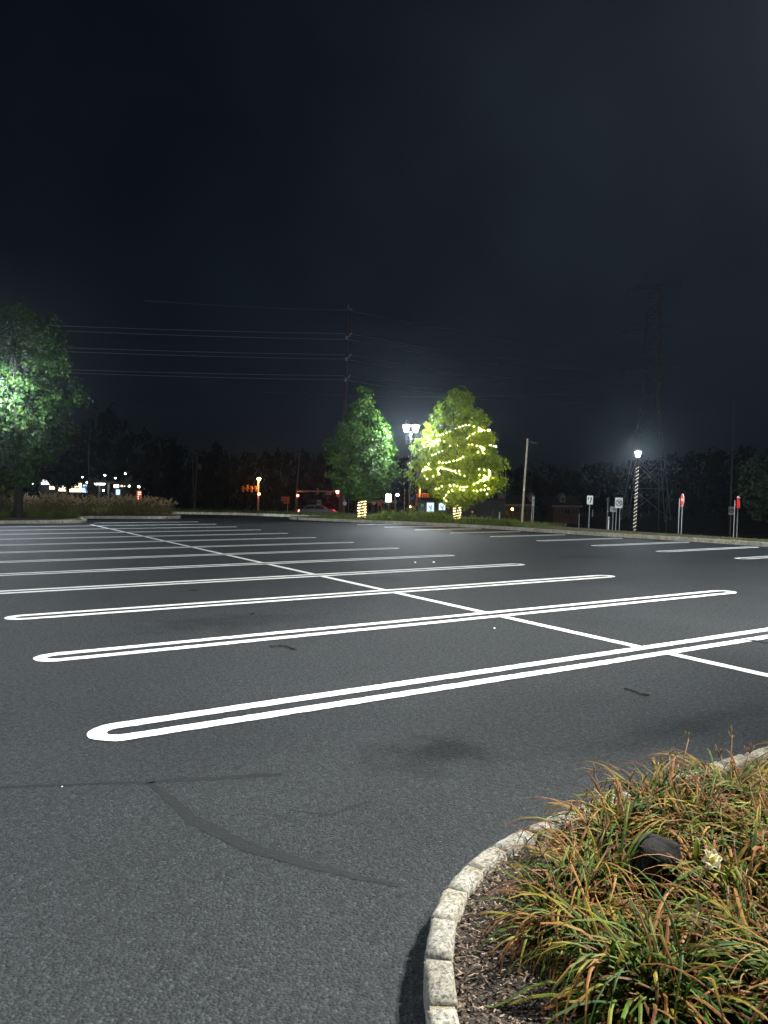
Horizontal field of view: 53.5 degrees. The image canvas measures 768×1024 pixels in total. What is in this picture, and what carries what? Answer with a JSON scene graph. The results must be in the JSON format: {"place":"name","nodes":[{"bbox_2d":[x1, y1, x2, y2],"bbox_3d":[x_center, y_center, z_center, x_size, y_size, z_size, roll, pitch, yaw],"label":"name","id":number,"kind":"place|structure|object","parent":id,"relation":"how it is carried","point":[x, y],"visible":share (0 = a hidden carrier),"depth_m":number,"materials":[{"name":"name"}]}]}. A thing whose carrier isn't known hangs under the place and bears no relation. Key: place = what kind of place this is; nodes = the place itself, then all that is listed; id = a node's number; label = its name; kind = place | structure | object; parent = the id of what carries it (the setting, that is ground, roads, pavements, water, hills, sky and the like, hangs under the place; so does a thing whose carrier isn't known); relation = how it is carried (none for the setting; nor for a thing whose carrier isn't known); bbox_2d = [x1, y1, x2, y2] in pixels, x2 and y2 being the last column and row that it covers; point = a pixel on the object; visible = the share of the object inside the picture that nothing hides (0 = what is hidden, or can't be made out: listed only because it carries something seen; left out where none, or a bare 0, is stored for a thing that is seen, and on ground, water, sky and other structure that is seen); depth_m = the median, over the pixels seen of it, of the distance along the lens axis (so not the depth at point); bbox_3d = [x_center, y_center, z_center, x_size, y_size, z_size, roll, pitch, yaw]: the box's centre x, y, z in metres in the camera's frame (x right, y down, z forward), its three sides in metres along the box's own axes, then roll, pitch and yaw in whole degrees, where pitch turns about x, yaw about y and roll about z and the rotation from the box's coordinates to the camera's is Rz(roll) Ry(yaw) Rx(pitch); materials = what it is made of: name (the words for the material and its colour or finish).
{"place":"outdoors","nodes":[
{"label":"outdoors","id":0,"kind":"place"},
{"bbox_2d":[0,512,177,520],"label":"island ground","id":1,"kind":"structure","parent":0,"point":[31,518],"depth_m":38.19,"materials":[{"name":"green plant"}]},
{"bbox_2d":[0,484,13,512],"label":"shrub","id":2,"kind":"object","parent":1,"relation":"on","point":[10,491],"visible":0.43,"depth_m":41.56,"materials":[{"name":"green plant"}]},
{"bbox_2d":[0,297,93,516],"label":"shade tree","id":3,"kind":"object","parent":1,"relation":"on","point":[22,462],"visible":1,"depth_m":36.66,"materials":[{"name":"green plant"}]},
{"bbox_2d":[37,493,65,514],"bbox_3d":[-17.976,-0.452,41.173,1.556,1.198,1.642,2,2,40],"label":"fountain grass clump","id":4,"kind":"object","parent":1,"relation":"on","point":[47,507],"visible":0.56,"depth_m":40.95,"materials":[{"name":"brown plant"}]},
{"bbox_2d":[46,494,72,514],"bbox_3d":[-17.458,-0.424,41.193,1.556,1.157,1.734,-1,2,-43],"label":"fountain grass clump","id":5,"kind":"object","parent":1,"relation":"on","point":[57,507],"visible":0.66,"depth_m":41.02,"materials":[{"name":"brown plant"}]},
{"bbox_2d":[52,493,78,514],"bbox_3d":[-17.210,-0.453,40.974,1.664,1.231,1.719,-1,2,-43],"label":"fountain grass clump","id":6,"kind":"object","parent":1,"relation":"on","point":[63,508],"visible":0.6,"depth_m":40.92,"materials":[{"name":"brown plant"}]},
{"bbox_2d":[60,496,88,514],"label":"fountain grass clump","id":7,"kind":"object","parent":1,"relation":"on","point":[77,511],"visible":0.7,"depth_m":40.71,"materials":[{"name":"brown plant"}]},
{"bbox_2d":[81,496,100,513],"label":"fountain grass clump","id":8,"kind":"object","parent":1,"relation":"on","point":[91,509],"visible":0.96,"depth_m":43.44,"materials":[{"name":"brown plant"}]},
{"bbox_2d":[104,496,126,513],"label":"fountain grass clump","id":9,"kind":"object","parent":1,"relation":"on","point":[114,510],"visible":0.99,"depth_m":43.54,"materials":[{"name":"brown plant"}]},
{"bbox_2d":[112,494,136,513],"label":"fountain grass clump","id":10,"kind":"object","parent":1,"relation":"on","point":[125,509],"visible":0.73,"depth_m":44.06,"materials":[{"name":"brown plant"}]},
{"bbox_2d":[120,494,144,513],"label":"fountain grass clump","id":11,"kind":"object","parent":1,"relation":"on","point":[131,509],"visible":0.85,"depth_m":43.62,"materials":[{"name":"brown plant"}]},
{"bbox_2d":[130,495,150,513],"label":"fountain grass clump","id":12,"kind":"object","parent":1,"relation":"on","point":[143,510],"visible":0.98,"depth_m":43.55,"materials":[{"name":"brown plant"}]},
{"bbox_2d":[139,495,161,513],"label":"fountain grass clump","id":13,"kind":"object","parent":1,"relation":"on","point":[151,510],"visible":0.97,"depth_m":43.67,"materials":[{"name":"brown plant"}]},
{"bbox_2d":[158,498,178,513],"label":"fountain grass clump","id":14,"kind":"object","parent":1,"relation":"on","point":[168,510],"visible":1,"depth_m":43.82,"materials":[{"name":"brown plant"}]},
{"bbox_2d":[298,505,337,512],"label":"car","id":15,"kind":"object","parent":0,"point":[314,508],"visible":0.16,"depth_m":85.17,"materials":[{"name":"silver metal"}]},
{"bbox_2d":[0,496,767,538],"bbox_3d":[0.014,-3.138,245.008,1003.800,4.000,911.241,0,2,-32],"label":"ground","id":16,"kind":"structure","parent":0,"point":[716,524],"depth_m":155.86,"materials":[{"name":"green plant"}]},
{"bbox_2d":[23,441,89,506],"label":"tree","id":17,"kind":"object","parent":16,"relation":"on","point":[29,489],"visible":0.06,"depth_m":167.39,"materials":[{"name":"green plant"}]},
{"bbox_2d":[41,453,79,505],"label":"tree","id":18,"kind":"object","parent":16,"relation":"on","point":[52,480],"visible":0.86,"depth_m":117.26,"materials":[{"name":"green plant"}]},
{"bbox_2d":[51,456,89,504],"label":"tree","id":19,"kind":"object","parent":16,"relation":"on","point":[73,482],"visible":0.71,"depth_m":119.27,"materials":[{"name":"green plant"}]},
{"bbox_2d":[37,478,106,507],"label":"shop building","id":20,"kind":"structure","parent":16,"relation":"on","point":[47,488],"depth_m":147.95,"materials":[{"name":"grey metal"}]},
{"bbox_2d":[46,421,100,478],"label":"tree","id":21,"kind":"object","parent":16,"relation":"on","point":[82,439],"visible":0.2,"depth_m":174.73,"materials":[{"name":"green plant"}]},
{"bbox_2d":[84,468,100,505],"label":"tree","id":22,"kind":"object","parent":16,"relation":"on","point":[92,489],"visible":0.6,"depth_m":136.76,"materials":[{"name":"green plant"}]},
{"bbox_2d":[94,480,114,507],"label":"fuel canopy","id":23,"kind":"object","parent":16,"relation":"on","point":[101,482],"visible":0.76,"depth_m":142.31,"materials":[{"name":"grey metal"}]},
{"bbox_2d":[79,401,134,505],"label":"tree","id":24,"kind":"object","parent":16,"relation":"on","point":[98,444],"visible":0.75,"depth_m":169.69,"materials":[{"name":"green plant"}]},
{"bbox_2d":[111,480,140,506],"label":"shop building","id":25,"kind":"structure","parent":16,"relation":"on","point":[117,487],"depth_m":145.95,"materials":[{"name":"grey metal"}]},
{"bbox_2d":[120,471,136,502],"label":"tree","id":26,"kind":"object","parent":16,"relation":"on","point":[129,478],"visible":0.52,"depth_m":143.95,"materials":[{"name":"green plant"}]},
{"bbox_2d":[111,427,166,504],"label":"tree","id":27,"kind":"object","parent":16,"relation":"on","point":[149,472],"visible":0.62,"depth_m":173.55,"materials":[{"name":"green plant"}]},
{"bbox_2d":[142,433,181,508],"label":"tree","id":28,"kind":"object","parent":16,"relation":"on","point":[164,488],"visible":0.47,"depth_m":180.33,"materials":[{"name":"green plant"}]},
{"bbox_2d":[165,440,197,509],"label":"tree","id":29,"kind":"object","parent":16,"relation":"on","point":[180,483],"visible":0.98,"depth_m":176.92,"materials":[{"name":"green plant"}]},
{"bbox_2d":[192,452,202,508],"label":"utility pole","id":30,"kind":"object","parent":16,"relation":"on","point":[199,466],"visible":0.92,"depth_m":149.75,"materials":[{"name":"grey wood"}]},
{"bbox_2d":[190,447,213,509],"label":"tree","id":31,"kind":"object","parent":16,"relation":"on","point":[200,501],"visible":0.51,"depth_m":180.78,"materials":[{"name":"green plant"}]},
{"bbox_2d":[199,441,238,509],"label":"tree","id":32,"kind":"object","parent":16,"relation":"on","point":[217,497],"visible":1,"depth_m":158.97,"materials":[{"name":"green plant"}]},
{"bbox_2d":[227,451,253,510],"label":"tree","id":33,"kind":"object","parent":16,"relation":"on","point":[237,503],"visible":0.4,"depth_m":186.42,"materials":[{"name":"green plant"}]},
{"bbox_2d":[242,477,260,510],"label":"street lamp","id":34,"kind":"object","parent":16,"relation":"on","point":[251,488],"visible":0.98,"depth_m":134.59,"materials":[{"name":"orange metal"}]},
{"bbox_2d":[236,450,281,510],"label":"tree","id":35,"kind":"object","parent":16,"relation":"on","point":[267,494],"visible":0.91,"depth_m":177.96,"materials":[{"name":"green plant"}]},
{"bbox_2d":[264,447,301,511],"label":"tree","id":36,"kind":"object","parent":16,"relation":"on","point":[285,477],"visible":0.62,"depth_m":184.31,"materials":[{"name":"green plant"}]},
{"bbox_2d":[284,448,326,508],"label":"tree","id":37,"kind":"object","parent":16,"relation":"on","point":[307,481],"visible":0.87,"depth_m":182.15,"materials":[{"name":"green plant"}]},
{"bbox_2d":[296,488,334,511],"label":"traffic signal","id":38,"kind":"object","parent":16,"relation":"on","point":[318,491],"visible":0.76,"depth_m":129.87,"materials":[{"name":"grey metal"}]},
{"bbox_2d":[310,446,338,509],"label":"tree","id":39,"kind":"object","parent":16,"relation":"on","point":[325,469],"visible":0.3,"depth_m":187.79,"materials":[{"name":"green plant"}]},
{"bbox_2d":[322,456,359,512],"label":"tree","id":40,"kind":"object","parent":16,"relation":"on","point":[353,504],"visible":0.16,"depth_m":184.86,"materials":[{"name":"green plant"}]},
{"bbox_2d":[339,304,351,512],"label":"transmission pole","id":41,"kind":"object","parent":16,"relation":"on","point":[342,497],"visible":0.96,"depth_m":119.23,"materials":[{"name":"metal"}]},
{"bbox_2d":[26,371,331,379],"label":"power line","id":42,"kind":"object","parent":41,"relation":"attached to","point":[210,377],"visible":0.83,"depth_m":113.77,"materials":[{"name":"metal"}]},
{"bbox_2d":[67,351,320,358],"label":"power line","id":43,"kind":"object","parent":41,"relation":"attached to","point":[210,356],"visible":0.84,"depth_m":113.68,"materials":[{"name":"metal"}]},
{"bbox_2d":[52,330,344,339],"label":"power line","id":44,"kind":"object","parent":41,"relation":"attached to","point":[193,335],"visible":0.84,"depth_m":112.76,"materials":[{"name":"metal"}]},
{"bbox_2d":[54,325,345,333],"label":"power line","id":45,"kind":"object","parent":41,"relation":"attached to","point":[206,330],"visible":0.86,"depth_m":113.09,"materials":[{"name":"metal"}]},
{"bbox_2d":[64,347,344,354],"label":"power line","id":46,"kind":"object","parent":41,"relation":"attached to","point":[218,352],"visible":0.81,"depth_m":113.94,"materials":[{"name":"metal"}]},
{"bbox_2d":[67,369,343,375],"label":"power line","id":47,"kind":"object","parent":41,"relation":"attached to","point":[214,373],"visible":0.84,"depth_m":113.64,"materials":[{"name":"metal"}]},
{"bbox_2d":[350,360,584,385],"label":"power line","id":48,"kind":"object","parent":41,"relation":"attached to","point":[450,376],"visible":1,"depth_m":152.52,"materials":[{"name":"metal"}]},
{"bbox_2d":[351,340,584,368],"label":"power line","id":49,"kind":"object","parent":41,"relation":"attached to","point":[462,359],"visible":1,"depth_m":155.05,"materials":[{"name":"metal"}]},
{"bbox_2d":[349,333,588,361],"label":"power line","id":50,"kind":"object","parent":41,"relation":"attached to","point":[452,351],"visible":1,"depth_m":151.56,"materials":[{"name":"metal"}]},
{"bbox_2d":[363,465,396,512],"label":"tree","id":51,"kind":"object","parent":16,"relation":"on","point":[371,507],"visible":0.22,"depth_m":189.53,"materials":[{"name":"green plant"}]},
{"bbox_2d":[0,514,767,1023],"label":"parking lot","id":52,"kind":"structure","parent":16,"relation":"on","point":[236,818],"depth_m":5.35,"materials":[{"name":"grey asphalt"}]},
{"bbox_2d":[0,513,180,523],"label":"kerb","id":53,"kind":"structure","parent":52,"relation":"on","point":[84,518],"depth_m":38.95,"materials":[{"name":"concrete"}]},
{"bbox_2d":[101,511,319,516],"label":"kerb","id":54,"kind":"structure","parent":52,"relation":"on","point":[248,514],"depth_m":47.79,"materials":[{"name":"concrete"}]},
{"bbox_2d":[289,516,767,546],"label":"kerb","id":55,"kind":"structure","parent":52,"relation":"on","point":[721,541],"depth_m":30.80,"materials":[{"name":"concrete"}]},
{"bbox_2d":[423,746,767,1023],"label":"kerb","id":56,"kind":"structure","parent":52,"relation":"on","point":[440,1001],"depth_m":2.77,"materials":[{"name":"stone"}]},
{"bbox_2d":[453,764,767,1023],"bbox_3d":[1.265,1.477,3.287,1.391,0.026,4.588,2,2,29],"label":"mulch","id":57,"kind":"object","parent":52,"relation":"on","point":[489,966],"visible":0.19,"depth_m":2.50,"materials":[{"name":"brown wood"}]},
{"bbox_2d":[457,844,672,1005],"bbox_3d":[0.637,1.314,2.632,0.770,0.372,0.772,1,2,-6],"label":"daylily","id":58,"kind":"object","parent":57,"relation":"on","point":[527,936],"visible":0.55,"depth_m":2.59,"materials":[{"name":"green plant"}]},
{"bbox_2d":[473,800,712,949],"bbox_3d":[0.822,1.306,2.874,0.836,0.379,0.904,-1,2,-38],"label":"daylily","id":59,"kind":"object","parent":57,"relation":"on","point":[606,869],"visible":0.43,"depth_m":2.87,"materials":[{"name":"green plant"}]},
{"bbox_2d":[505,762,724,914],"bbox_3d":[0.981,1.283,3.243,0.973,0.408,0.957,2,2,27],"label":"daylily","id":60,"kind":"object","parent":57,"relation":"on","point":[617,831],"visible":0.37,"depth_m":3.25,"materials":[{"name":"green plant"}]},
{"bbox_2d":[486,846,767,1023],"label":"daylily","id":61,"kind":"object","parent":57,"relation":"on","point":[655,991],"visible":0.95,"depth_m":2.24,"materials":[{"name":"green plant"}]},
{"bbox_2d":[627,833,680,897],"bbox_3d":[1.037,1.368,2.937,0.192,0.240,0.235,2,2,29],"label":"rock","id":62,"kind":"object","parent":57,"relation":"on","point":[650,842],"visible":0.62,"depth_m":2.87,"materials":[{"name":"black stone"}]},
{"bbox_2d":[554,730,763,849],"bbox_3d":[1.276,1.260,3.557,0.942,0.445,0.987,0,2,-34],"label":"daylily","id":63,"kind":"object","parent":57,"relation":"on","point":[644,786],"visible":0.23,"depth_m":3.59,"materials":[{"name":"green plant"}]},
{"bbox_2d":[572,760,767,888],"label":"daylily","id":64,"kind":"object","parent":57,"relation":"on","point":[726,846],"visible":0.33,"depth_m":3.26,"materials":[{"name":"green plant"}]},
{"bbox_2d":[614,798,767,935],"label":"daylily","id":65,"kind":"object","parent":57,"relation":"on","point":[712,858],"visible":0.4,"depth_m":2.83,"materials":[{"name":"green plant"}]},
{"bbox_2d":[625,850,767,990],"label":"daylily","id":66,"kind":"object","parent":57,"relation":"on","point":[747,913],"visible":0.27,"depth_m":2.59,"materials":[{"name":"green plant"}]},
{"bbox_2d":[631,725,767,824],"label":"daylily","id":67,"kind":"object","parent":57,"relation":"on","point":[729,775],"visible":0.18,"depth_m":3.73,"materials":[{"name":"green plant"}]},
{"bbox_2d":[632,878,767,1023],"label":"daylily","id":68,"kind":"object","parent":57,"relation":"on","point":[745,933],"visible":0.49,"depth_m":2.34,"materials":[{"name":"green plant"}]},
{"bbox_2d":[673,780,767,891],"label":"daylily","id":69,"kind":"object","parent":57,"relation":"on","point":[760,827],"visible":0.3,"depth_m":3.09,"materials":[{"name":"green plant"}]},
{"bbox_2d":[684,758,767,851],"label":"daylily","id":70,"kind":"object","parent":57,"relation":"on","point":[764,813],"visible":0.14,"depth_m":3.40,"materials":[{"name":"green plant"}]},
{"bbox_2d":[384,455,422,512],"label":"tree","id":71,"kind":"object","parent":16,"relation":"on","point":[401,485],"visible":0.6,"depth_m":187.34,"materials":[{"name":"green plant"}]},
{"bbox_2d":[418,497,505,519],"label":"shop building","id":72,"kind":"structure","parent":16,"relation":"on","point":[486,507],"depth_m":92.02,"materials":[{"name":"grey brick"}]},
{"bbox_2d":[178,510,767,541],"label":"verge","id":73,"kind":"structure","parent":16,"relation":"on","point":[610,531],"depth_m":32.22,"materials":[{"name":"green plant"}]},
{"bbox_2d":[102,507,332,514],"bbox_3d":[-11.417,-0.115,48.959,17.814,0.286,3.458,1,2,16],"label":"ground cover","id":74,"kind":"object","parent":73,"relation":"on","point":[266,512],"visible":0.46,"depth_m":48.26,"materials":[{"name":"green plant"}]},
{"bbox_2d":[321,385,405,516],"bbox_3d":[-1.292,-3.182,40.765,4.335,7.304,4.095,-1,2,-38],"label":"shade tree","id":75,"kind":"object","parent":73,"relation":"on","point":[359,482],"visible":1,"depth_m":40.16,"materials":[{"name":"green plant"}]},
{"bbox_2d":[402,420,419,514],"bbox_3d":[1.355,-2.175,39.954,0.927,5.301,0.437,1,2,0],"label":"lamp post","id":76,"kind":"object","parent":73,"relation":"on","point":[406,423],"visible":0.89,"depth_m":39.90,"materials":[{"name":"black metal"}]},
{"bbox_2d":[304,513,566,526],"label":"undergrowth","id":77,"kind":"object","parent":73,"relation":"on","point":[356,517],"visible":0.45,"depth_m":37.87,"materials":[{"name":"green plant"}]},
{"bbox_2d":[403,386,510,519],"bbox_3d":[3.868,-2.932,38.699,4.960,7.046,5.508,2,2,45],"label":"shade tree","id":78,"kind":"object","parent":73,"relation":"on","point":[476,462],"visible":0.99,"depth_m":37.91,"materials":[{"name":"green plant"}]},
{"bbox_2d":[488,467,527,497],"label":"tree","id":79,"kind":"object","parent":16,"relation":"on","point":[512,489],"visible":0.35,"depth_m":187.53,"materials":[{"name":"green plant"}]},
{"bbox_2d":[497,492,535,522],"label":"house","id":80,"kind":"structure","parent":16,"relation":"on","point":[514,502],"depth_m":138.08,"materials":[{"name":"brick"}]},
{"bbox_2d":[506,462,546,511],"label":"tree","id":81,"kind":"object","parent":16,"relation":"on","point":[528,481],"visible":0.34,"depth_m":191.95,"materials":[{"name":"green plant"}]},
{"bbox_2d":[521,439,536,521],"bbox_3d":[8.895,-1.415,46.970,0.959,6.198,0.147,1,2,0],"label":"utility pole","id":82,"kind":"object","parent":16,"relation":"on","point":[522,512],"visible":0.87,"depth_m":46.91,"materials":[{"name":"brown wood"}]},
{"bbox_2d":[528,462,574,514],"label":"tree","id":83,"kind":"object","parent":16,"relation":"on","point":[550,487],"visible":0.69,"depth_m":187.86,"materials":[{"name":"green plant"}]},
{"bbox_2d":[543,493,582,523],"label":"house","id":84,"kind":"structure","parent":16,"relation":"on","point":[562,508],"depth_m":140.10,"materials":[{"name":"brick"}]},
{"bbox_2d":[565,460,615,515],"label":"tree","id":85,"kind":"object","parent":16,"relation":"on","point":[597,492],"visible":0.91,"depth_m":185.84,"materials":[{"name":"green plant"}]},
{"bbox_2d":[592,462,632,515],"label":"tree","id":86,"kind":"object","parent":16,"relation":"on","point":[610,474],"visible":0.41,"depth_m":191.97,"materials":[{"name":"green plant"}]},
{"bbox_2d":[615,498,622,529],"bbox_3d":[18.433,0.480,60.020,0.598,3.226,0.093,2,2,0],"label":"road sign","id":87,"kind":"object","parent":16,"relation":"on","point":[618,502],"visible":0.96,"depth_m":59.96,"materials":[{"name":"white metal"}]},
{"bbox_2d":[633,447,641,530],"bbox_3d":[14.889,-1.167,44.981,0.397,5.313,0.397,2,2,0],"label":"lamp post","id":88,"kind":"object","parent":16,"relation":"on","point":[637,450],"visible":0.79,"depth_m":44.94,"materials":[{"name":"white metal"}]},
{"bbox_2d":[614,454,662,516],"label":"tree","id":89,"kind":"object","parent":16,"relation":"on","point":[645,507],"visible":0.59,"depth_m":187.86,"materials":[{"name":"green plant"}]},
{"bbox_2d":[620,274,685,520],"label":"pylon","id":90,"kind":"object","parent":16,"relation":"on","point":[643,360],"visible":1,"depth_m":163.48,"materials":[{"name":"metal"}]},
{"bbox_2d":[637,452,694,517],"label":"tree","id":91,"kind":"object","parent":16,"relation":"on","point":[672,482],"visible":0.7,"depth_m":181.56,"materials":[{"name":"green plant"}]},
{"bbox_2d":[678,494,683,533],"bbox_3d":[17.891,0.427,45.826,0.233,3.038,0.743,2,2,0],"label":"stop sign","id":92,"kind":"object","parent":16,"relation":"on","point":[682,499],"visible":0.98,"depth_m":45.98,"materials":[{"name":"metal"}]},
{"bbox_2d":[669,449,728,518],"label":"tree","id":93,"kind":"object","parent":16,"relation":"on","point":[696,506],"visible":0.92,"depth_m":177.15,"materials":[{"name":"green plant"}]},
{"bbox_2d":[702,446,755,518],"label":"tree","id":94,"kind":"object","parent":16,"relation":"on","point":[723,510],"visible":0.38,"depth_m":181.43,"materials":[{"name":"green plant"}]},
{"bbox_2d":[729,400,734,533],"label":"utility pole","id":95,"kind":"object","parent":16,"relation":"on","point":[732,461],"visible":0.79,"depth_m":104.76,"materials":[{"name":"grey wood"}]},
{"bbox_2d":[733,496,739,537],"bbox_3d":[20.315,0.530,43.848,0.237,2.898,0.630,2,2,0],"label":"road sign","id":96,"kind":"object","parent":16,"relation":"on","point":[738,503],"visible":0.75,"depth_m":44.00,"materials":[{"name":"metal"}]},
{"bbox_2d":[713,443,767,518],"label":"tree","id":97,"kind":"object","parent":16,"relation":"on","point":[747,456],"visible":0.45,"depth_m":178.95,"materials":[{"name":"green plant"}]},
{"bbox_2d":[733,454,767,522],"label":"shade tree","id":98,"kind":"object","parent":16,"relation":"on","point":[761,514],"visible":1,"depth_m":41.98,"materials":[{"name":"green plant"}]},
{"bbox_2d":[0,0,767,501],"label":"sky","id":99,"kind":"structure","parent":0,"point":[506,169],"materials":[{"name":"black"}]},
{"bbox_2d":[668,533,767,537],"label":"road","id":100,"kind":"structure","parent":0,"point":[738,535],"depth_m":99.02,"materials":[{"name":"grey asphalt"}]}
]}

